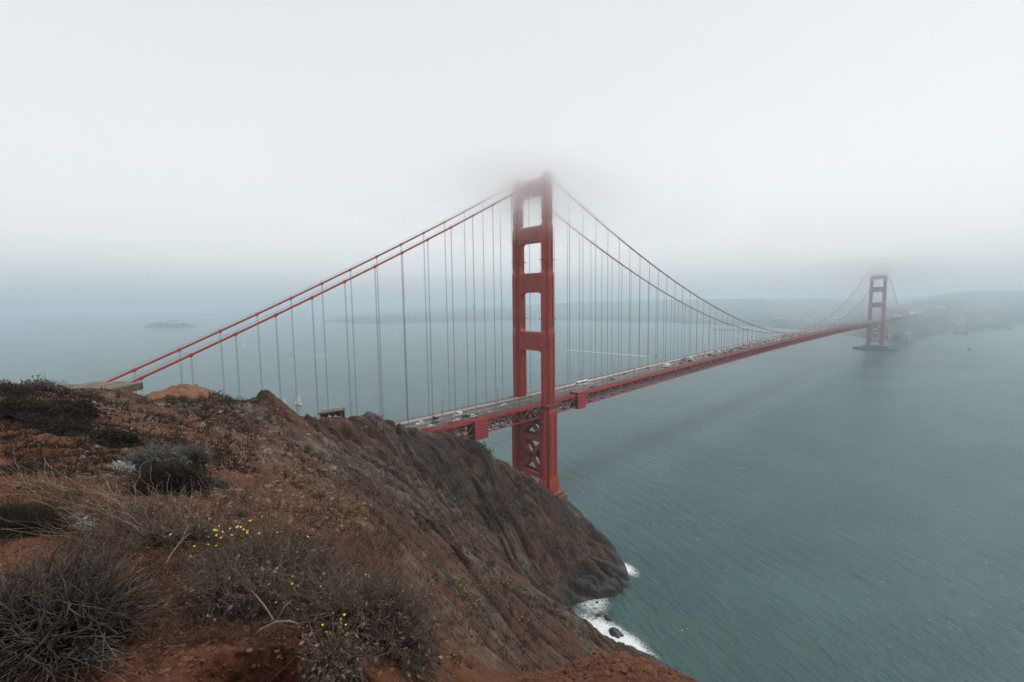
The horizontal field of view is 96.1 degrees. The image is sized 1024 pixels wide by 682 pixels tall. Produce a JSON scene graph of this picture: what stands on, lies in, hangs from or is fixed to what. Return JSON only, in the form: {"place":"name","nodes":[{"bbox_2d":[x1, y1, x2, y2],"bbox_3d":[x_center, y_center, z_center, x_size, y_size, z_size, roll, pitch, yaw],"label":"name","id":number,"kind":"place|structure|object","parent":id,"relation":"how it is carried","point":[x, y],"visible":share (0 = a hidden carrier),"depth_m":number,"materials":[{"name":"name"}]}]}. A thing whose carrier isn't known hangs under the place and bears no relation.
{"place":"outdoors","nodes":[
{"label":"outdoors","id":0,"kind":"place"},
{"bbox_2d":[142,322,198,327],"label":"island","id":1,"kind":"structure","parent":0,"point":[168,325],"depth_m":2731.65,"materials":[{"name":"grey"}]},
{"bbox_2d":[167,320,179,322],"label":"cell block","id":2,"kind":"structure","parent":1,"relation":"on","point":[173,321],"depth_m":2765.76,"materials":[{"name":"concrete"}]},
{"bbox_2d":[0,380,699,681],"bbox_3d":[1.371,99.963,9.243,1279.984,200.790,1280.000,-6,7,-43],"label":"terrain","id":3,"kind":"structure","parent":0,"point":[562,644],"depth_m":81.21,"materials":[{"name":"brown soil"}]},
{"bbox_2d":[0,379,49,397],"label":"shrub","id":4,"kind":"object","parent":3,"relation":"on","point":[11,390],"visible":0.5,"depth_m":22.67,"materials":[{"name":"green plant"}]},
{"bbox_2d":[0,490,81,543],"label":"shrub","id":5,"kind":"object","parent":3,"relation":"on","point":[18,514],"visible":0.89,"depth_m":3.90,"materials":[{"name":"plant"}]},
{"bbox_2d":[18,374,75,394],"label":"shrub","id":6,"kind":"object","parent":3,"relation":"on","point":[41,384],"visible":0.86,"depth_m":26.27,"materials":[{"name":"grey plant"}]},
{"bbox_2d":[0,389,99,428],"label":"shrub","id":7,"kind":"object","parent":3,"relation":"on","point":[18,407],"visible":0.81,"depth_m":11.35,"materials":[{"name":"green plant"}]},
{"bbox_2d":[13,406,104,436],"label":"shrub","id":8,"kind":"object","parent":3,"relation":"on","point":[62,425],"visible":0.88,"depth_m":10.60,"materials":[{"name":"plant"}]},
{"bbox_2d":[0,456,125,507],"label":"grass tussock","id":9,"kind":"object","parent":3,"relation":"on","point":[62,493],"depth_m":5.28,"materials":[{"name":"brown plant"}]},
{"bbox_2d":[40,394,117,417],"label":"shrub","id":10,"kind":"object","parent":3,"relation":"on","point":[91,409],"visible":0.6,"depth_m":17.00,"materials":[{"name":"plant"}]},
{"bbox_2d":[68,517,96,532],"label":"shrub","id":11,"kind":"object","parent":3,"relation":"on","point":[84,527],"visible":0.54,"depth_m":4.07,"materials":[{"name":"grey plant"}]},
{"bbox_2d":[0,484,170,549],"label":"grass tussock","id":12,"kind":"object","parent":3,"relation":"on","point":[109,535],"depth_m":3.82,"materials":[{"name":"brown plant"}]},
{"bbox_2d":[1,442,193,544],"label":"grass tussock","id":13,"kind":"object","parent":3,"relation":"on","point":[121,520],"depth_m":4.16,"materials":[{"name":"brown plant"}]},
{"bbox_2d":[65,381,142,391],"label":"concrete slab","id":14,"kind":"structure","parent":3,"relation":"on","point":[127,386],"depth_m":40.14,"materials":[{"name":"grey concrete"}]},
{"bbox_2d":[0,519,212,681],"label":"shrub","id":15,"kind":"object","parent":3,"relation":"on","point":[71,613],"visible":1,"depth_m":2.06,"materials":[{"name":"plant"}]},
{"bbox_2d":[81,424,145,447],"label":"shrub","id":16,"kind":"object","parent":3,"relation":"on","point":[112,435],"visible":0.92,"depth_m":10.33,"materials":[{"name":"plant"}]},
{"bbox_2d":[107,460,136,473],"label":"shrub","id":17,"kind":"object","parent":3,"relation":"on","point":[120,464],"visible":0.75,"depth_m":7.89,"materials":[{"name":"grey plant"}]},
{"bbox_2d":[14,460,235,520],"bbox_3d":[-3.870,1.616,4.798,1.929,1.057,0.929,0,5,10],"label":"grass tussock","id":18,"kind":"object","parent":3,"relation":"on","point":[146,504],"depth_m":4.80,"materials":[{"name":"brown plant"}]},
{"bbox_2d":[0,380,263,477],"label":"slope scrub","id":19,"kind":"object","parent":3,"relation":"on","point":[47,458],"visible":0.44,"depth_m":12.36,"materials":[{"name":"plant"}]},
{"bbox_2d":[115,435,191,472],"bbox_3d":[-6.609,2.247,8.570,1.238,0.876,1.140,-2,5,-10],"label":"shrub","id":20,"kind":"object","parent":3,"relation":"on","point":[150,453],"visible":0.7,"depth_m":8.36,"materials":[{"name":"grey plant"}]},
{"bbox_2d":[81,491,240,554],"bbox_3d":[-2.767,1.678,3.867,0.955,0.969,0.906,-1,5,0],"label":"shrub","id":21,"kind":"object","parent":3,"relation":"on","point":[150,535],"visible":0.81,"depth_m":3.74,"materials":[{"name":"plant"}]},
{"bbox_2d":[110,453,217,497],"bbox_3d":[-4.470,1.828,5.994,1.156,0.809,1.043,3,6,33],"label":"shrub","id":22,"kind":"object","parent":3,"relation":"on","point":[175,481],"visible":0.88,"depth_m":5.86,"materials":[{"name":"grey plant"}]},
{"bbox_2d":[110,480,239,551],"bbox_3d":[-2.830,1.436,3.912,1.097,0.610,1.126,-1,5,0],"label":"grass tussock","id":23,"kind":"object","parent":3,"relation":"on","point":[178,524],"depth_m":3.81,"materials":[{"name":"brown plant"}]},
{"bbox_2d":[166,526,192,563],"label":"dead branch","id":24,"kind":"object","parent":3,"relation":"on","point":[177,545],"visible":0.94,"depth_m":3.36,"materials":[{"name":"wood"}]},
{"bbox_2d":[170,528,217,557],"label":"flowering plant","id":25,"kind":"object","parent":3,"relation":"on","point":[200,541],"visible":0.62,"depth_m":3.52,"materials":[{"name":"yellow plant"}]},
{"bbox_2d":[171,438,219,470],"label":"shrub","id":26,"kind":"object","parent":3,"relation":"on","point":[193,453],"visible":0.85,"depth_m":10.02,"materials":[{"name":"grey plant"}]},
{"bbox_2d":[0,475,401,681],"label":"soil clods","id":27,"kind":"object","parent":3,"relation":"on","point":[185,659],"visible":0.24,"depth_m":2.25,"materials":[{"name":"brown soil"}]},
{"bbox_2d":[0,456,410,649],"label":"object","id":28,"kind":"object","parent":3,"relation":"on","point":[210,496],"depth_m":4.69,"materials":[{"name":"brown plant"}]},
{"bbox_2d":[203,474,231,489],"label":"shrub","id":29,"kind":"object","parent":3,"relation":"on","point":[220,481],"visible":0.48,"depth_m":7.47,"materials":[{"name":"grey plant"}]},
{"bbox_2d":[42,512,393,678],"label":"pebbles","id":30,"kind":"object","parent":3,"relation":"on","point":[249,650],"visible":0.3,"depth_m":2.15,"materials":[{"name":"beige stone"}]},
{"bbox_2d":[193,522,246,555],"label":"flowering plant","id":31,"kind":"object","parent":3,"relation":"on","point":[220,540],"visible":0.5,"depth_m":3.46,"materials":[{"name":"yellow plant"}]},
{"bbox_2d":[74,393,368,538],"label":"gravel","id":32,"kind":"structure","parent":3,"relation":"on","point":[275,490],"depth_m":12.16,"materials":[{"name":"beige stone"}]},
{"bbox_2d":[44,496,414,653],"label":"dry litter","id":33,"kind":"object","parent":3,"relation":"on","point":[251,627],"visible":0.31,"depth_m":3.55,"materials":[{"name":"brown plant"}]},
{"bbox_2d":[149,539,320,634],"bbox_3d":[-1.486,1.525,2.662,1.114,0.846,0.917,-1,5,0],"label":"shrub","id":34,"kind":"object","parent":3,"relation":"on","point":[213,593],"visible":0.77,"depth_m":2.57,"materials":[{"name":"plant"}]},
{"bbox_2d":[232,508,249,516],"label":"shrub","id":35,"kind":"object","parent":3,"relation":"on","point":[241,510],"visible":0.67,"depth_m":5.43,"materials":[{"name":"plant"}]},
{"bbox_2d":[208,516,274,551],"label":"flowering plant","id":36,"kind":"object","parent":3,"relation":"on","point":[246,534],"visible":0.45,"depth_m":3.54,"materials":[{"name":"yellow plant"}]},
{"bbox_2d":[242,583,273,620],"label":"dead branch","id":37,"kind":"object","parent":3,"relation":"on","point":[259,599],"visible":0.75,"depth_m":2.37,"materials":[{"name":"wood"}]},
{"bbox_2d":[166,455,409,612],"bbox_3d":[-1.568,1.735,3.138,1.645,1.830,1.362,-3,6,-24],"label":"shrub","id":38,"kind":"object","parent":3,"relation":"on","point":[263,547],"visible":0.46,"depth_m":3.18,"materials":[{"name":"green plant"}]},
{"bbox_2d":[275,575,321,607],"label":"flowering plant","id":39,"kind":"object","parent":3,"relation":"on","point":[295,591],"visible":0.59,"depth_m":2.69,"materials":[{"name":"yellow plant"}]},
{"bbox_2d":[254,549,388,620],"bbox_3d":[-1.182,1.553,2.789,0.849,0.595,0.868,4,7,42],"label":"shrub","id":40,"kind":"object","parent":3,"relation":"on","point":[301,593],"visible":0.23,"depth_m":2.71,"materials":[{"name":"green plant"}]},
{"bbox_2d":[317,407,344,417],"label":"ruined bunker","id":41,"kind":"object","parent":3,"relation":"on","point":[335,411],"visible":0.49,"depth_m":175.07,"materials":[{"name":"concrete"}]},
{"bbox_2d":[320,612,358,644],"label":"flowering plant","id":42,"kind":"object","parent":3,"relation":"on","point":[335,628],"visible":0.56,"depth_m":2.31,"materials":[{"name":"yellow plant"}]},
{"bbox_2d":[197,477,494,681],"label":"shrub","id":43,"kind":"object","parent":3,"relation":"on","point":[364,596],"visible":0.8,"depth_m":2.55,"materials":[{"name":"green plant"}]},
{"bbox_2d":[293,572,415,681],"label":"shrub","id":44,"kind":"object","parent":3,"relation":"on","point":[346,656],"visible":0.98,"depth_m":2.10,"materials":[{"name":"plant"}]},
{"bbox_2d":[297,560,491,681],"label":"shrub","id":45,"kind":"object","parent":3,"relation":"on","point":[408,642],"visible":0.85,"depth_m":2.42,"materials":[{"name":"plant"}]},
{"bbox_2d":[217,405,601,650],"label":"cliff scrub","id":46,"kind":"object","parent":3,"relation":"on","point":[476,495],"visible":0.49,"depth_m":144.43,"materials":[{"name":"plant"}]},
{"bbox_2d":[278,413,553,681],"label":"cliff green scrub","id":47,"kind":"object","parent":3,"relation":"on","point":[498,510],"visible":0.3,"depth_m":83.34,"materials":[{"name":"green plant"}]},
{"bbox_2d":[435,645,466,664],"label":"flowering plant","id":48,"kind":"object","parent":3,"relation":"on","point":[447,656],"visible":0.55,"depth_m":3.04,"materials":[{"name":"plant"}]},
{"bbox_2d":[453,575,470,590],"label":"flowering plant","id":49,"kind":"object","parent":3,"relation":"on","point":[461,582],"visible":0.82,"depth_m":69.41,"materials":[{"name":"plant"}]},
{"bbox_2d":[517,613,529,625],"bbox_3d":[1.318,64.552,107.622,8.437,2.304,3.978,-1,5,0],"label":"flowering plant","id":50,"kind":"object","parent":3,"relation":"on","point":[523,618],"visible":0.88,"depth_m":107.24,"materials":[{"name":"plant"}]},
{"bbox_2d":[511,650,689,681],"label":"spur stones","id":51,"kind":"object","parent":3,"relation":"on","point":[618,665],"visible":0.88,"depth_m":13.48,"materials":[{"name":"stone"}]},
{"bbox_2d":[0,303,1023,681],"bbox_3d":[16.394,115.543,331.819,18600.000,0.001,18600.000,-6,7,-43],"label":"water","id":52,"kind":"structure","parent":0,"point":[862,509],"depth_m":423.52,"materials":[{"name":"teal liquid"}]},
{"bbox_2d":[295,392,301,404],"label":"sailboat","id":53,"kind":"object","parent":52,"relation":"on","point":[298,399],"visible":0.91,"depth_m":654.90,"materials":[{"name":"fabric"}]},
{"bbox_2d":[104,171,919,499],"bbox_3d":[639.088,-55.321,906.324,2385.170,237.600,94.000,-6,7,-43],"label":"suspension bridge","id":54,"kind":"structure","parent":52,"relation":"in","point":[548,399],"depth_m":319.69,"materials":[{"name":"orange paint"}]},
{"bbox_2d":[467,418,488,440],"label":"work enclosure","id":55,"kind":"object","parent":54,"relation":"hanging from","point":[479,430],"visible":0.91,"depth_m":272.65,"materials":[{"name":"metal"}]},
{"bbox_2d":[570,390,585,408],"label":"work enclosure","id":56,"kind":"object","parent":54,"relation":"hanging from","point":[580,401],"visible":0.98,"depth_m":337.45,"materials":[{"name":"metal"}]},
{"bbox_2d":[576,379,587,385],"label":"coach bus","id":57,"kind":"object","parent":54,"relation":"on","point":[581,382],"visible":0.93,"depth_m":367.74,"materials":[{"name":"white paint"}]},
{"bbox_2d":[604,614,611,621],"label":"sea rock","id":58,"kind":"object","parent":52,"relation":"in","point":[608,618],"visible":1,"depth_m":209.01,"materials":[{"name":"grey stone"}]},
{"bbox_2d":[608,627,623,638],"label":"sea rock","id":59,"kind":"object","parent":52,"relation":"in","point":[616,633],"visible":0.94,"depth_m":199.11,"materials":[{"name":"grey stone"}]},
{"bbox_2d":[581,563,653,654],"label":"surf","id":60,"kind":"structure","parent":52,"relation":"on","point":[600,625],"depth_m":203.74,"materials":[{"name":"liquid"}]},
{"bbox_2d":[622,580,631,586],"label":"sea rock","id":61,"kind":"object","parent":52,"relation":"in","point":[627,584],"visible":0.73,"depth_m":233.11,"materials":[{"name":"grey stone"}]},
{"bbox_2d":[0,0,1023,315],"label":"sky","id":62,"kind":"structure","parent":0,"point":[156,155],"materials":[{"name":"white"}]},
{"bbox_2d":[324,290,1023,340],"bbox_3d":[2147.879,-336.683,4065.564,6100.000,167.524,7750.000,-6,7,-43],"label":"hills","id":63,"kind":"structure","parent":0,"point":[978,310],"depth_m":3022.58,"materials":[{"name":"grey"}]},
{"bbox_2d":[470,304,476,310],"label":"city block","id":64,"kind":"structure","parent":63,"relation":"on","point":[473,307],"depth_m":4241.19,"materials":[{"name":"grey"}]},
{"bbox_2d":[532,304,537,309],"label":"city block","id":65,"kind":"structure","parent":63,"relation":"on","point":[534,306],"depth_m":4133.88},
{"bbox_2d":[884,333,899,339],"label":"brick fort","id":66,"kind":"structure","parent":63,"relation":"on","point":[895,336],"depth_m":1462.37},
{"bbox_2d":[934,305,944,308],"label":"hill house","id":67,"kind":"structure","parent":63,"relation":"on","point":[940,306],"depth_m":2047.57,"materials":[{"name":"ceramic"}]}
]}

